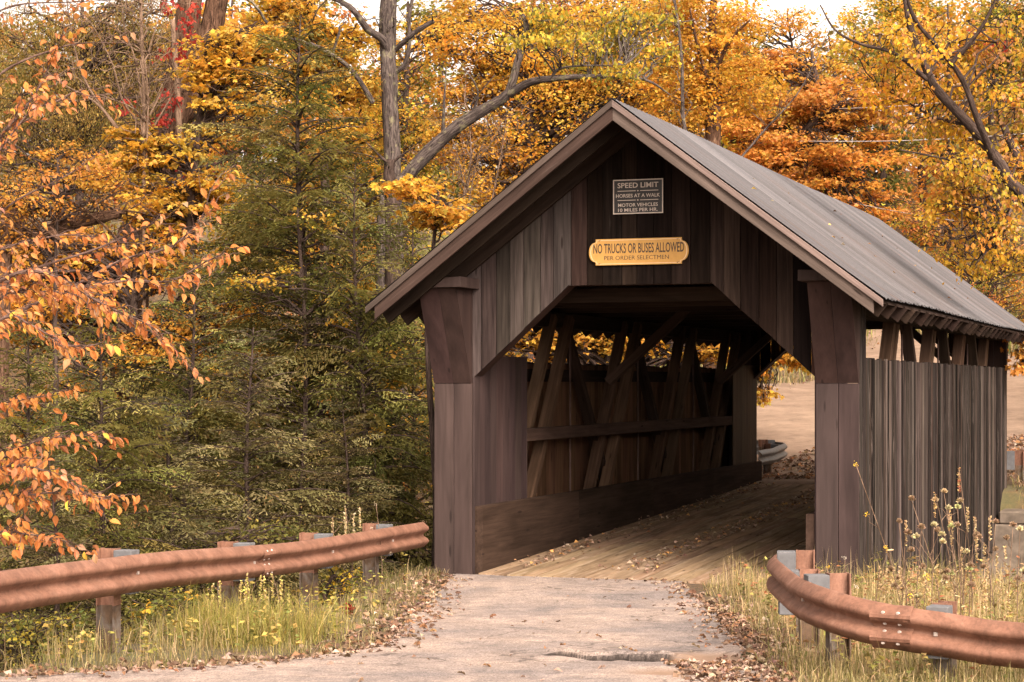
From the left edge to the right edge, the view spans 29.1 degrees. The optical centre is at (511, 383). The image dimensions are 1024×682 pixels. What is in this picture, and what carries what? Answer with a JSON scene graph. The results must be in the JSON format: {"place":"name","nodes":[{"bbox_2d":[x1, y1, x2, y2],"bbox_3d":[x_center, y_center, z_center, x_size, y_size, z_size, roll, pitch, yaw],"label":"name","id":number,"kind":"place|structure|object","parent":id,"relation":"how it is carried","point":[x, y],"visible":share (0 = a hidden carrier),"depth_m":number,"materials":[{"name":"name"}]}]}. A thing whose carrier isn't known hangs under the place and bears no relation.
{"place":"outdoors","nodes":[
{"label":"outdoors","id":0,"kind":"place"},
{"bbox_2d":[0,574,766,681],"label":"road","id":1,"kind":"structure","parent":0,"point":[654,635],"depth_m":16.73,"materials":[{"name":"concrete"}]},
{"bbox_2d":[0,156,1023,681],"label":"ground","id":2,"kind":"structure","parent":0,"point":[1010,498],"depth_m":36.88,"materials":[{"name":"plant"}]},
{"bbox_2d":[0,603,122,667],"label":"undergrowth shrub","id":3,"kind":"object","parent":2,"relation":"on","point":[21,636],"visible":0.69,"depth_m":18.16,"materials":[{"name":"green plant"}]},
{"bbox_2d":[0,315,126,670],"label":"hemlock tree","id":4,"kind":"object","parent":2,"relation":"on","point":[28,430],"visible":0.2,"depth_m":24.46,"materials":[{"name":"green plant"}]},
{"bbox_2d":[0,135,157,511],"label":"sapling","id":5,"kind":"object","parent":2,"relation":"on","point":[88,179],"visible":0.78,"depth_m":26.94,"materials":[{"name":"orange plant"}]},
{"bbox_2d":[0,450,168,671],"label":"hemlock tree","id":6,"kind":"object","parent":2,"relation":"on","point":[57,556],"visible":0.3,"depth_m":19.98,"materials":[{"name":"green plant"}]},
{"bbox_2d":[1,295,216,658],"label":"hemlock tree","id":7,"kind":"object","parent":2,"relation":"on","point":[103,538],"visible":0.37,"depth_m":21.38,"materials":[{"name":"green plant"}]},
{"bbox_2d":[0,0,218,414],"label":"maple tree","id":8,"kind":"object","parent":2,"relation":"on","point":[79,121],"visible":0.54,"depth_m":46.76,"materials":[{"name":"orange plant"}]},
{"bbox_2d":[0,0,226,461],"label":"bare tree","id":9,"kind":"object","parent":2,"relation":"on","point":[143,123],"visible":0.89,"depth_m":32.89,"materials":[{"name":"beige plant"}]},
{"bbox_2d":[0,0,249,562],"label":"beech tree","id":10,"kind":"object","parent":2,"relation":"on","point":[15,465],"visible":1,"depth_m":10.22,"materials":[{"name":"orange plant"}]},
{"bbox_2d":[9,201,296,619],"bbox_3d":[-6.237,1.082,32.943,5.761,8.307,2.981,0,0,0],"label":"maple tree","id":11,"kind":"object","parent":2,"relation":"on","point":[124,296],"visible":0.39,"depth_m":32.82,"materials":[{"name":"orange plant"}]},
{"bbox_2d":[121,585,206,644],"bbox_3d":[-3.411,2.288,18.730,1.082,0.890,0.978,0,0,0],"label":"undergrowth shrub","id":12,"kind":"object","parent":2,"relation":"on","point":[166,604],"visible":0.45,"depth_m":18.65,"materials":[{"name":"green plant"}]},
{"bbox_2d":[0,504,334,631],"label":"undergrowth shrub","id":13,"kind":"object","parent":2,"relation":"on","point":[265,539],"visible":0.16,"depth_m":22.43,"materials":[{"name":"green plant"}]},
{"bbox_2d":[108,0,227,547],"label":"old tree","id":14,"kind":"object","parent":2,"relation":"on","point":[217,14],"visible":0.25,"depth_m":35.83,"materials":[{"name":"brown plant"}]},
{"bbox_2d":[33,2,310,291],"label":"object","id":15,"kind":"object","parent":2,"relation":"on","point":[210,143],"visible":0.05,"depth_m":51.90,"materials":[{"name":"orange plant"}]},
{"bbox_2d":[170,19,183,515],"bbox_3d":[-5.996,-0.678,35.399,0.272,11.698,0.124,0,0,0],"label":"old snag","id":16,"kind":"object","parent":2,"relation":"on","point":[177,110],"visible":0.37,"depth_m":35.36,"materials":[{"name":"beige plant"}]},
{"bbox_2d":[101,0,221,203],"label":"creeper vine","id":17,"kind":"object","parent":16,"relation":"attached to","point":[161,122],"visible":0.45,"depth_m":35.39,"materials":[{"name":"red plant"}]},
{"bbox_2d":[66,415,293,641],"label":"hemlock tree","id":18,"kind":"object","parent":2,"relation":"on","point":[171,534],"visible":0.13,"depth_m":22.45,"materials":[{"name":"green plant"}]},
{"bbox_2d":[67,252,297,632],"bbox_3d":[-4.472,1.752,27.373,3.877,7.167,4.191,0,0,-28],"label":"hemlock tree","id":19,"kind":"object","parent":2,"relation":"on","point":[197,413],"visible":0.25,"depth_m":27.34,"materials":[{"name":"green plant"}]},
{"bbox_2d":[80,11,300,530],"bbox_3d":[-5.347,-0.489,33.185,3.751,11.380,2.061,0,0,0],"label":"maple tree","id":20,"kind":"object","parent":2,"relation":"on","point":[224,52],"visible":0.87,"depth_m":32.99,"materials":[{"name":"orange plant"}]},
{"bbox_2d":[0,522,428,653],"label":"guard rail","id":21,"kind":"object","parent":2,"relation":"on","point":[109,578],"visible":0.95,"depth_m":17.31,"materials":[{"name":"metal"}]},
{"bbox_2d":[206,581,227,621],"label":"wildflower","id":22,"kind":"object","parent":2,"relation":"on","point":[211,596],"visible":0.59,"depth_m":17.60,"materials":[{"name":"beige plant"}]},
{"bbox_2d":[8,322,430,537],"bbox_3d":[-5.562,1.913,35.987,8.958,6.527,3.561,0,0,0],"label":"maple tree","id":23,"kind":"object","parent":2,"relation":"on","point":[42,419],"visible":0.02,"depth_m":35.62,"materials":[{"name":"orange plant"}]},
{"bbox_2d":[82,126,380,600],"bbox_3d":[-4.606,0.552,33.878,5.829,10.022,5.760,0,0,-36],"label":"hemlock tree","id":24,"kind":"object","parent":2,"relation":"on","point":[251,263],"visible":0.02,"depth_m":33.78,"materials":[{"name":"green plant"}]},
{"bbox_2d":[143,327,355,622],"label":"hemlock tree","id":25,"kind":"object","parent":2,"relation":"on","point":[248,515],"visible":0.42,"depth_m":24.41,"materials":[{"name":"green plant"}]},
{"bbox_2d":[239,573,262,609],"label":"wildflower","id":26,"kind":"object","parent":2,"relation":"on","point":[247,589],"visible":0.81,"depth_m":17.95,"materials":[{"name":"beige plant"}]},
{"bbox_2d":[262,574,290,613],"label":"wildflower","id":27,"kind":"object","parent":2,"relation":"on","point":[273,596],"visible":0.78,"depth_m":18.27,"materials":[{"name":"beige plant"}]},
{"bbox_2d":[136,12,432,602],"bbox_3d":[-3.333,-0.026,30.696,6.954,11.268,7.037,0,0,-23],"label":"hemlock tree","id":28,"kind":"object","parent":2,"relation":"on","point":[298,163],"visible":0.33,"depth_m":30.15,"materials":[{"name":"green plant"}]},
{"bbox_2d":[188,196,417,529],"bbox_3d":[-3.115,1.236,29.242,3.468,7.887,1.511,0,0,0],"label":"maple tree","id":29,"kind":"object","parent":2,"relation":"on","point":[266,282],"visible":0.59,"depth_m":29.27,"materials":[{"name":"orange plant"}]},
{"bbox_2d":[236,422,379,610],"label":"hemlock tree","id":30,"kind":"object","parent":2,"relation":"on","point":[299,501],"visible":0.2,"depth_m":25.44,"materials":[{"name":"green plant"}]},
{"bbox_2d":[200,152,442,518],"bbox_3d":[-3.595,0.315,37.883,5.245,9.841,3.490,0,0,-18],"label":"maple tree","id":31,"kind":"object","parent":2,"relation":"on","point":[379,170],"visible":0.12,"depth_m":37.83,"materials":[{"name":"orange plant"}]},
{"bbox_2d":[234,0,410,513],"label":"maple tree","id":32,"kind":"object","parent":2,"relation":"on","point":[351,35],"visible":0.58,"depth_m":36.87,"materials":[{"name":"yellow plant"}]},
{"bbox_2d":[219,0,436,513],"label":"lichened tree","id":33,"kind":"object","parent":2,"relation":"on","point":[385,36],"visible":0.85,"depth_m":36.46,"materials":[{"name":"grey plant"}]},
{"bbox_2d":[0,109,666,669],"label":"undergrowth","id":34,"kind":"object","parent":2,"relation":"on","point":[444,235],"depth_m":55.42,"materials":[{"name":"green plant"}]},
{"bbox_2d":[331,517,346,602],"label":"wildflower","id":35,"kind":"object","parent":2,"relation":"on","point":[344,527],"visible":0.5,"depth_m":21.49,"materials":[{"name":"beige plant"}]},
{"bbox_2d":[318,565,370,605],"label":"undergrowth shrub","id":36,"kind":"object","parent":2,"relation":"on","point":[342,579],"visible":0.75,"depth_m":21.29,"materials":[{"name":"green plant"}]},
{"bbox_2d":[260,164,433,595],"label":"hemlock tree","id":37,"kind":"object","parent":2,"relation":"on","point":[385,405],"visible":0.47,"depth_m":28.91,"materials":[{"name":"green plant"}]},
{"bbox_2d":[274,400,420,594],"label":"hemlock tree","id":38,"kind":"object","parent":2,"relation":"on","point":[339,476],"visible":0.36,"depth_m":25.98,"materials":[{"name":"green plant"}]},
{"bbox_2d":[342,603,354,614],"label":"red leaf clump","id":39,"kind":"object","parent":2,"relation":"on","point":[350,606],"visible":0.47,"depth_m":20.19,"materials":[{"name":"red plant"}]},
{"bbox_2d":[339,506,360,596],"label":"wildflower","id":40,"kind":"object","parent":2,"relation":"on","point":[353,530],"visible":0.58,"depth_m":21.99,"materials":[{"name":"beige plant"}]},
{"bbox_2d":[371,501,390,594],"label":"wildflower","id":41,"kind":"object","parent":2,"relation":"on","point":[380,541],"visible":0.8,"depth_m":22.41,"materials":[{"name":"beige plant"}]},
{"bbox_2d":[337,201,442,570],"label":"hemlock tree","id":42,"kind":"object","parent":2,"relation":"on","point":[406,264],"visible":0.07,"depth_m":31.91,"materials":[{"name":"green plant"}]},
{"bbox_2d":[366,142,417,571],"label":"tree","id":43,"kind":"object","parent":2,"relation":"on","point":[389,174],"visible":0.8,"depth_m":33.90,"materials":[{"name":"grey plant"}]},
{"bbox_2d":[325,0,490,270],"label":"tree","id":44,"kind":"object","parent":2,"relation":"on","point":[406,106],"visible":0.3,"depth_m":57.87,"materials":[{"name":"yellow plant"}]},
{"bbox_2d":[360,172,479,566],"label":"sapling","id":45,"kind":"object","parent":2,"relation":"on","point":[417,189],"visible":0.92,"depth_m":27.28,"materials":[{"name":"yellow plant"}]},
{"bbox_2d":[403,72,540,215],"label":"maple tree","id":46,"kind":"object","parent":2,"relation":"on","point":[467,182],"visible":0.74,"depth_m":37.99,"materials":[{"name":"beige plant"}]},
{"bbox_2d":[0,167,1023,681],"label":"fallen leaves","id":47,"kind":"object","parent":2,"relation":"on","point":[394,626],"depth_m":19.79,"materials":[{"name":"brown plant"}]},
{"bbox_2d":[0,0,1023,298],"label":"woods","id":48,"kind":"object","parent":2,"relation":"on","point":[918,176],"visible":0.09,"depth_m":79.35,"materials":[{"name":"orange plant"}]},
{"bbox_2d":[5,551,1023,681],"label":"weeds","id":49,"kind":"object","parent":2,"relation":"on","point":[273,631],"visible":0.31,"depth_m":17.16,"materials":[{"name":"green plant"}]},
{"bbox_2d":[374,0,695,487],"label":"crooked tree","id":50,"kind":"object","parent":2,"relation":"on","point":[620,37],"visible":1,"depth_m":35.28,"materials":[{"name":"yellow plant"}]},
{"bbox_2d":[401,0,690,361],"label":"maple tree","id":51,"kind":"object","parent":2,"relation":"on","point":[560,121],"visible":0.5,"depth_m":49.67,"materials":[{"name":"yellow plant"}]},
{"bbox_2d":[432,0,672,117],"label":"tree","id":52,"kind":"object","parent":2,"relation":"on","point":[578,3],"visible":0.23,"depth_m":62.90,"materials":[{"name":"yellow plant"}]},
{"bbox_2d":[504,329,729,367],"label":"maple tree","id":53,"kind":"object","parent":2,"relation":"on","point":[591,350],"visible":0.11,"depth_m":42.74,"materials":[{"name":"yellow plant"}]},
{"bbox_2d":[551,346,810,407],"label":"maple tree","id":54,"kind":"object","parent":2,"relation":"on","point":[789,359],"visible":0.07,"depth_m":44.30,"materials":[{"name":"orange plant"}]},
{"bbox_2d":[365,98,1023,589],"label":"covered bridge","id":55,"kind":"structure","parent":2,"relation":"on","point":[541,454],"depth_m":25.50,"materials":[{"name":"brown wood"}]},
{"bbox_2d":[613,178,662,213],"bbox_3d":[1.535,-2.280,24.038,0.634,0.420,0.012,0,0,20],"label":"speed limit sign","id":56,"kind":"object","parent":55,"relation":"attached to","point":[637,196],"visible":1,"depth_m":24.03,"materials":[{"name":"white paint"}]},
{"bbox_2d":[589,237,688,265],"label":"trucks and buses sign","id":57,"kind":"object","parent":55,"relation":"attached to","point":[644,251],"visible":1,"depth_m":24.03,"materials":[{"name":"yellow paint"}]},
{"bbox_2d":[601,0,812,368],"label":"maple tree","id":58,"kind":"object","parent":2,"relation":"on","point":[713,100],"visible":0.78,"depth_m":46.82,"materials":[{"name":"brown plant"}]},
{"bbox_2d":[631,0,829,156],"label":"bare sapling","id":59,"kind":"object","parent":2,"relation":"on","point":[682,106],"visible":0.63,"depth_m":45.96,"materials":[{"name":"grey plant"}]},
{"bbox_2d":[757,439,787,473],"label":"guard rail","id":60,"kind":"object","parent":2,"relation":"on","point":[769,452],"visible":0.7,"depth_m":40.75,"materials":[{"name":"metal"}]},
{"bbox_2d":[722,5,858,150],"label":"maple tree","id":61,"kind":"object","parent":2,"relation":"on","point":[830,66],"visible":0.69,"depth_m":65.78,"materials":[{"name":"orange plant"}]},
{"bbox_2d":[678,45,929,229],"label":"maple tree","id":62,"kind":"object","parent":2,"relation":"on","point":[773,149],"visible":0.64,"depth_m":57.61,"materials":[{"name":"orange plant"}]},
{"bbox_2d":[785,128,923,207],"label":"young tree","id":63,"kind":"object","parent":2,"relation":"on","point":[913,143],"visible":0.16,"depth_m":79.78,"materials":[{"name":"orange plant"}]},
{"bbox_2d":[854,462,902,604],"bbox_3d":[3.090,1.429,16.464,0.479,1.574,0.112,0,0,0],"label":"wildflower","id":64,"kind":"object","parent":2,"relation":"on","point":[881,536],"visible":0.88,"depth_m":16.48,"materials":[{"name":"beige plant"}]},
{"bbox_2d":[875,564,892,603],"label":"wildflower","id":65,"kind":"object","parent":2,"relation":"on","point":[885,583],"visible":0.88,"depth_m":16.78,"materials":[{"name":"beige plant"}]},
{"bbox_2d":[766,549,1023,681],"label":"guard rail","id":66,"kind":"object","parent":2,"relation":"on","point":[803,589],"visible":0.98,"depth_m":13.81,"materials":[{"name":"metal"}]},
{"bbox_2d":[822,0,969,221],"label":"tree","id":67,"kind":"object","parent":2,"relation":"on","point":[889,10],"visible":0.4,"depth_m":83.76,"materials":[{"name":"yellow plant"}]},
{"bbox_2d":[887,518,914,653],"bbox_3d":[3.177,1.657,16.176,0.263,1.119,0.134,0,0,-39],"label":"wildflower","id":68,"kind":"object","parent":2,"relation":"on","point":[910,548],"visible":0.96,"depth_m":16.19,"materials":[{"name":"beige plant"}]},
{"bbox_2d":[892,520,914,607],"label":"wildflower","id":69,"kind":"object","parent":2,"relation":"on","point":[910,576],"visible":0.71,"depth_m":16.72,"materials":[{"name":"beige plant"}]},
{"bbox_2d":[896,523,925,607],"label":"wildflower","id":70,"kind":"object","parent":2,"relation":"on","point":[920,525],"visible":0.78,"depth_m":15.98,"materials":[{"name":"beige plant"}]},
{"bbox_2d":[897,566,931,655],"bbox_3d":[3.186,1.817,15.530,0.244,0.773,0.251,0,0,34],"label":"wildflower","id":71,"kind":"object","parent":2,"relation":"on","point":[923,580],"visible":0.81,"depth_m":15.51,"materials":[{"name":"beige plant"}]},
{"bbox_2d":[907,571,929,608],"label":"wildflower","id":72,"kind":"object","parent":2,"relation":"on","point":[924,587],"visible":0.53,"depth_m":15.58,"materials":[{"name":"beige plant"}]},
{"bbox_2d":[815,0,1023,288],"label":"leaning tree","id":73,"kind":"object","parent":2,"relation":"on","point":[1000,166],"visible":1,"depth_m":29.21,"materials":[{"name":"yellow plant"}]},
{"bbox_2d":[908,495,949,599],"bbox_3d":[3.467,1.565,16.415,0.364,1.288,0.152,0,0,0],"label":"wildflower","id":74,"kind":"object","parent":2,"relation":"on","point":[937,529],"visible":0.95,"depth_m":16.40,"materials":[{"name":"beige plant"}]},
{"bbox_2d":[912,521,946,604],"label":"wildflower","id":75,"kind":"object","parent":2,"relation":"on","point":[917,535],"visible":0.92,"depth_m":15.88,"materials":[{"name":"beige plant"}]},
{"bbox_2d":[930,488,963,594],"bbox_3d":[3.862,1.605,17.513,0.234,1.372,0.346,0,0,26],"label":"wildflower","id":76,"kind":"object","parent":2,"relation":"on","point":[959,500],"visible":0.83,"depth_m":17.52,"materials":[{"name":"beige plant"}]},
{"bbox_2d":[877,201,1023,322],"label":"tree","id":77,"kind":"object","parent":2,"relation":"on","point":[1002,294],"visible":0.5,"depth_m":54.91,"materials":[{"name":"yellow plant"}]},
{"bbox_2d":[933,492,967,600],"bbox_3d":[3.811,1.604,17.182,0.230,1.325,0.228,0,0,-34],"label":"wildflower","id":78,"kind":"object","parent":2,"relation":"on","point":[935,507],"visible":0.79,"depth_m":17.19,"materials":[{"name":"beige plant"}]},
{"bbox_2d":[938,504,969,604],"bbox_3d":[3.752,1.627,16.796,0.339,1.207,0.123,0,0,-31],"label":"wildflower","id":79,"kind":"object","parent":2,"relation":"on","point":[942,533],"visible":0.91,"depth_m":16.79,"materials":[{"name":"beige plant"}]},
{"bbox_2d":[943,521,975,614],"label":"wildflower","id":80,"kind":"object","parent":2,"relation":"on","point":[969,564],"visible":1,"depth_m":16.08,"materials":[{"name":"beige plant"}]},
{"bbox_2d":[947,503,972,613],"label":"wildflower","id":81,"kind":"object","parent":2,"relation":"on","point":[957,505],"visible":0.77,"depth_m":16.66,"materials":[{"name":"beige plant"}]},
{"bbox_2d":[950,507,978,609],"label":"wildflower","id":82,"kind":"object","parent":2,"relation":"on","point":[967,521],"visible":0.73,"depth_m":17.02,"materials":[{"name":"beige plant"}]},
{"bbox_2d":[957,467,974,613],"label":"wildflower","id":83,"kind":"object","parent":2,"relation":"on","point":[959,477],"visible":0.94,"depth_m":16.98,"materials":[{"name":"beige plant"}]},
{"bbox_2d":[960,517,985,616],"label":"wildflower","id":84,"kind":"object","parent":2,"relation":"on","point":[975,540],"visible":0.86,"depth_m":16.89,"materials":[{"name":"beige plant"}]},
{"bbox_2d":[946,0,1023,176],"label":"tree","id":85,"kind":"object","parent":2,"relation":"on","point":[994,12],"visible":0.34,"depth_m":45.90,"materials":[{"name":"yellow plant"}]},
{"bbox_2d":[973,518,999,619],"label":"wildflower","id":86,"kind":"object","parent":2,"relation":"on","point":[977,534],"visible":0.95,"depth_m":16.81,"materials":[{"name":"beige plant"}]},
{"bbox_2d":[955,509,1023,583],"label":"bridge abutment","id":87,"kind":"object","parent":2,"relation":"on","point":[1006,518],"visible":0.16,"depth_m":35.74,"materials":[{"name":"concrete"}]},
{"bbox_2d":[985,515,1006,618],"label":"wildflower","id":88,"kind":"object","parent":2,"relation":"on","point":[996,556],"visible":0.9,"depth_m":17.39,"materials":[{"name":"beige plant"}]},
{"bbox_2d":[983,558,1010,619],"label":"wildflower","id":89,"kind":"object","parent":2,"relation":"on","point":[985,585],"visible":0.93,"depth_m":15.54,"materials":[{"name":"beige plant"}]},
{"bbox_2d":[992,521,1020,614],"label":"wildflower","id":90,"kind":"object","parent":2,"relation":"on","point":[1007,537],"visible":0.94,"depth_m":16.85,"materials":[{"name":"beige plant"}]},
{"bbox_2d":[1000,339,1023,376],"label":"maple tree","id":91,"kind":"object","parent":2,"relation":"on","point":[1018,368],"visible":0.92,"depth_m":36.90,"materials":[{"name":"orange plant"}]},
{"bbox_2d":[1007,450,1023,485],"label":"guard rail","id":92,"kind":"object","parent":2,"relation":"on","point":[1015,460],"visible":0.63,"depth_m":38.06,"materials":[{"name":"metal"}]},
{"bbox_2d":[1015,525,1023,621],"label":"wildflower","id":93,"kind":"object","parent":2,"relation":"on","point":[1019,527],"visible":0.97,"depth_m":16.44,"materials":[{"name":"beige plant"}]},
{"bbox_2d":[0,0,1023,171],"label":"sky","id":94,"kind":"structure","parent":0,"point":[830,6],"materials":[{"name":"white"}]},
{"bbox_2d":[756,329,1023,484],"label":"dirt road","id":95,"kind":"structure","parent":0,"point":[788,419],"depth_m":49.81,"materials":[{"name":"beige soil"}]},
{"bbox_2d":[823,100,962,109],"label":"overhead wire","id":96,"kind":"object","parent":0,"point":[884,106],"visible":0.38,"depth_m":56.14,"materials":[{"name":"grey metal"}]},
{"bbox_2d":[786,133,1023,141],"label":"overhead wire","id":97,"kind":"object","parent":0,"point":[879,141],"visible":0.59,"depth_m":56.00,"materials":[{"name":"grey metal"}]},
{"bbox_2d":[845,201,1023,227],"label":"overhead wire","id":98,"kind":"object","parent":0,"point":[903,212],"visible":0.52,"depth_m":56.15,"materials":[{"name":"grey metal"}]}
]}

